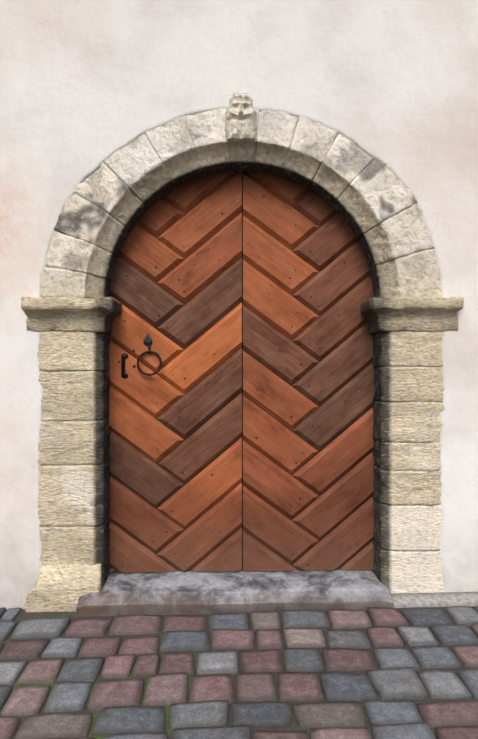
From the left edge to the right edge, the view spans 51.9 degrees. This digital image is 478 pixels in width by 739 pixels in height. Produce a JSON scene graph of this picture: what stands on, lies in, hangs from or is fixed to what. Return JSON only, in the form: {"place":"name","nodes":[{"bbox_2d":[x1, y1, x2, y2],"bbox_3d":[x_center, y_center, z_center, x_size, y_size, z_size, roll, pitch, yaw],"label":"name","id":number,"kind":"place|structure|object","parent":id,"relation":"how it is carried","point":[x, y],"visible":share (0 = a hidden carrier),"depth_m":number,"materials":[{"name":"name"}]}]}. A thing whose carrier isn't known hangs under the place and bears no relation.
{"place":"outdoors","nodes":[
{"label":"outdoors","id":0,"kind":"place"},
{"bbox_2d":[0,606,477,738],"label":"joint","id":1,"kind":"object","parent":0,"point":[23,614],"depth_m":2.47,"materials":[{"name":"soil"}]},
{"bbox_2d":[24,564,100,611],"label":"plinth","id":2,"kind":"structure","parent":1,"relation":"on","point":[62,588],"depth_m":3.11,"materials":[{"name":"stone"}]},
{"bbox_2d":[37,517,110,585],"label":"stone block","id":3,"kind":"structure","parent":2,"relation":"on","point":[79,545],"depth_m":3.16,"materials":[{"name":"stone"}]},
{"bbox_2d":[37,459,109,526],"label":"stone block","id":4,"kind":"structure","parent":3,"relation":"on","point":[67,495],"depth_m":3.16,"materials":[{"name":"stone"}]},
{"bbox_2d":[37,418,110,464],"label":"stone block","id":5,"kind":"structure","parent":4,"relation":"on","point":[88,442],"depth_m":3.16,"materials":[{"name":"stone"}]},
{"bbox_2d":[38,371,109,420],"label":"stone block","id":6,"kind":"structure","parent":5,"relation":"on","point":[78,396],"depth_m":3.16,"materials":[{"name":"stone"}]},
{"bbox_2d":[37,331,110,370],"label":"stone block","id":7,"kind":"structure","parent":6,"relation":"on","point":[64,351],"depth_m":3.16,"materials":[{"name":"stone"}]},
{"bbox_2d":[21,296,121,332],"bbox_3d":[-1.087,-0.351,3.284,0.573,0.220,0.424,0,0,-1],"label":"impost","id":8,"kind":"object","parent":7,"relation":"on","point":[69,313],"visible":0.96,"depth_m":3.14,"materials":[{"name":"stone"}]},
{"bbox_2d":[39,267,110,297],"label":"arch stone","id":9,"kind":"object","parent":8,"relation":"on","point":[55,282],"visible":0.81,"depth_m":3.16,"materials":[{"name":"stone"}]},
{"bbox_2d":[76,569,393,616],"bbox_3d":[-0.022,1.494,3.289,1.989,0.186,0.465,0,0,-1],"label":"threshold","id":10,"kind":"object","parent":1,"relation":"on","point":[163,593],"visible":0.6,"depth_m":3.12,"materials":[{"name":"stone"}]},
{"bbox_2d":[0,0,477,609],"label":"wall","id":11,"kind":"structure","parent":1,"relation":"on","point":[88,88],"depth_m":3.18,"materials":[{"name":"paint"}]},
{"bbox_2d":[45,231,116,280],"bbox_3d":[-1.061,-0.752,3.324,0.452,0.301,0.347,0,0,-1],"label":"arch stone","id":12,"kind":"object","parent":11,"relation":"attached to","point":[69,253],"visible":0.79,"depth_m":3.16,"materials":[{"name":"stone"}]},
{"bbox_2d":[54,194,129,257],"bbox_3d":[-0.984,-0.960,3.327,0.473,0.389,0.346,0,0,-1],"label":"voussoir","id":13,"kind":"object","parent":11,"relation":"attached to","point":[81,218],"visible":0.94,"depth_m":3.16,"materials":[{"name":"stone"}]},
{"bbox_2d":[74,162,145,231],"bbox_3d":[-0.857,-1.151,3.330,0.450,0.417,0.343,0,0,-1],"label":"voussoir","id":14,"kind":"object","parent":13,"relation":"on","point":[123,204],"visible":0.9,"depth_m":3.17,"materials":[{"name":"stone"}]},
{"bbox_2d":[103,134,173,209],"bbox_3d":[-0.675,-1.324,3.333,0.461,0.460,0.346,0,0,-1],"label":"arch stone","id":15,"kind":"object","parent":11,"relation":"attached to","point":[138,159],"visible":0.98,"depth_m":3.17,"materials":[{"name":"stone"}]},
{"bbox_2d":[145,115,200,188],"bbox_3d":[-0.444,-1.452,3.341,0.376,0.418,0.342,0,0,-1],"label":"arch stone","id":16,"kind":"object","parent":11,"relation":"attached to","point":[181,163],"visible":0.85,"depth_m":3.18,"materials":[{"name":"stone"}]},
{"bbox_2d":[185,108,230,176],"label":"arch stone","id":17,"kind":"object","parent":11,"relation":"attached to","point":[206,129],"visible":0.85,"depth_m":3.18,"materials":[{"name":"stone"}]},
{"bbox_2d":[41,112,439,561],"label":"stone weathering patches","id":18,"kind":"object","parent":11,"relation":"attached to","point":[98,190],"visible":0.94,"depth_m":3.18,"materials":[{"name":"beige stone"}]},
{"bbox_2d":[225,93,256,143],"bbox_3d":[0.008,-1.628,3.317,0.218,0.320,0.411,0,0,-1],"label":"keystone","id":19,"kind":"object","parent":11,"relation":"attached to","point":[241,120],"visible":0.83,"depth_m":3.15,"materials":[{"name":"stone"}]},
{"bbox_2d":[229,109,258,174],"bbox_3d":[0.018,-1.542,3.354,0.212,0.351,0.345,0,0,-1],"label":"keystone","id":20,"kind":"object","parent":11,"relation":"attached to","point":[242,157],"visible":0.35,"depth_m":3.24,"materials":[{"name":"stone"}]},
{"bbox_2d":[253,109,297,176],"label":"arch stone","id":21,"kind":"object","parent":11,"relation":"attached to","point":[275,130],"visible":0.96,"depth_m":3.19,"materials":[{"name":"stone"}]},
{"bbox_2d":[281,116,338,188],"bbox_3d":[0.475,-1.459,3.362,0.376,0.416,0.344,0,0,-1],"label":"arch stone","id":22,"kind":"object","parent":11,"relation":"attached to","point":[301,166],"visible":0.79,"depth_m":3.20,"materials":[{"name":"stone"}]},
{"bbox_2d":[308,134,374,205],"bbox_3d":[0.693,-1.345,3.369,0.425,0.432,0.342,0,0,-1],"label":"arch stone","id":23,"kind":"object","parent":11,"relation":"attached to","point":[334,177],"visible":0.9,"depth_m":3.21,"materials":[{"name":"stone"}]},
{"bbox_2d":[332,158,417,239],"bbox_3d":[0.910,-1.153,3.373,0.529,0.500,0.344,0,0,-1],"label":"arch stone","id":24,"kind":"object","parent":11,"relation":"attached to","point":[376,192],"visible":0.92,"depth_m":3.21,"materials":[{"name":"stone"}]},
{"bbox_2d":[357,203,434,268],"bbox_3d":[1.062,-0.897,3.376,0.483,0.402,0.346,0,0,-1],"label":"arch stone","id":25,"kind":"object","parent":11,"relation":"attached to","point":[403,233],"visible":0.88,"depth_m":3.21,"materials":[{"name":"stone"}]},
{"bbox_2d":[0,606,477,738],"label":"setts","id":26,"kind":"structure","parent":1,"relation":"on","point":[396,682],"depth_m":2.41,"materials":[{"name":"stone"}]},
{"bbox_2d":[108,170,377,572],"bbox_3d":[0.023,-0.014,3.414,1.930,2.824,0.034,0,0,-1],"label":"door","id":27,"kind":"structure","parent":1,"relation":"on","point":[144,487],"depth_m":3.40,"materials":[{"name":"brown wood"}]},
{"bbox_2d":[121,333,151,377],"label":"door handle fittings","id":28,"kind":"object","parent":27,"relation":"attached to","point":[147,341],"depth_m":3.37,"materials":[{"name":"black metal"}]},
{"bbox_2d":[137,351,161,375],"bbox_3d":[-0.613,-0.043,3.361,0.178,0.177,0.032,0,0,-1],"label":"ring door knocker","id":29,"kind":"object","parent":27,"relation":"attached to","point":[141,355],"visible":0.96,"depth_m":3.36,"materials":[{"name":"metal"}]},
{"bbox_2d":[118,195,356,565],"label":"door nails","id":30,"kind":"object","parent":27,"relation":"attached to","point":[301,364],"depth_m":3.40,"materials":[{"name":"black metal"}]},
{"bbox_2d":[392,592,477,607],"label":"concrete strip","id":31,"kind":"object","parent":1,"relation":"on","point":[416,600],"visible":0.75,"depth_m":3.13,"materials":[{"name":"grey concrete"}]},
{"bbox_2d":[372,540,443,593],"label":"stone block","id":32,"kind":"structure","parent":31,"relation":"on","point":[407,572],"depth_m":3.21,"materials":[{"name":"stone"}]},
{"bbox_2d":[372,496,443,551],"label":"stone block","id":33,"kind":"structure","parent":32,"relation":"on","point":[409,528],"depth_m":3.21,"materials":[{"name":"stone"}]},
{"bbox_2d":[373,465,442,505],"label":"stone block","id":34,"kind":"structure","parent":33,"relation":"on","point":[388,487],"depth_m":3.22,"materials":[{"name":"stone"}]},
{"bbox_2d":[372,440,440,470],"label":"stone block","id":35,"kind":"structure","parent":34,"relation":"on","point":[388,456],"depth_m":3.21,"materials":[{"name":"stone"}]},
{"bbox_2d":[372,401,444,442],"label":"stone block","id":36,"kind":"structure","parent":35,"relation":"on","point":[409,422],"depth_m":3.21,"materials":[{"name":"stone"}]},
{"bbox_2d":[373,367,444,401],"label":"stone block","id":37,"kind":"structure","parent":36,"relation":"on","point":[406,384],"depth_m":3.21,"materials":[{"name":"stone"}]},
{"bbox_2d":[372,331,444,366],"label":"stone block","id":38,"kind":"structure","parent":37,"relation":"on","point":[408,348],"depth_m":3.22,"materials":[{"name":"stone"}]},
{"bbox_2d":[360,296,463,333],"bbox_3d":[1.140,-0.356,3.340,0.596,0.224,0.427,0,0,-1],"label":"impost","id":39,"kind":"object","parent":38,"relation":"on","point":[430,314],"visible":0.92,"depth_m":3.19,"materials":[{"name":"stone"}]},
{"bbox_2d":[369,248,441,297],"bbox_3d":[1.131,-0.629,3.378,0.450,0.346,0.345,0,0,-1],"label":"arch stone","id":40,"kind":"object","parent":39,"relation":"on","point":[418,274],"visible":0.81,"depth_m":3.21,"materials":[{"name":"stone"}]},
{"bbox_2d":[111,175,371,569],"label":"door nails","id":41,"kind":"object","parent":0,"point":[236,396],"depth_m":3.43,"materials":[{"name":"brown wood"}]},
{"bbox_2d":[242,175,242,568],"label":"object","id":42,"kind":"structure","parent":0,"point":[242,371],"depth_m":3.46,"materials":[{"name":"brown wood"}]}
]}

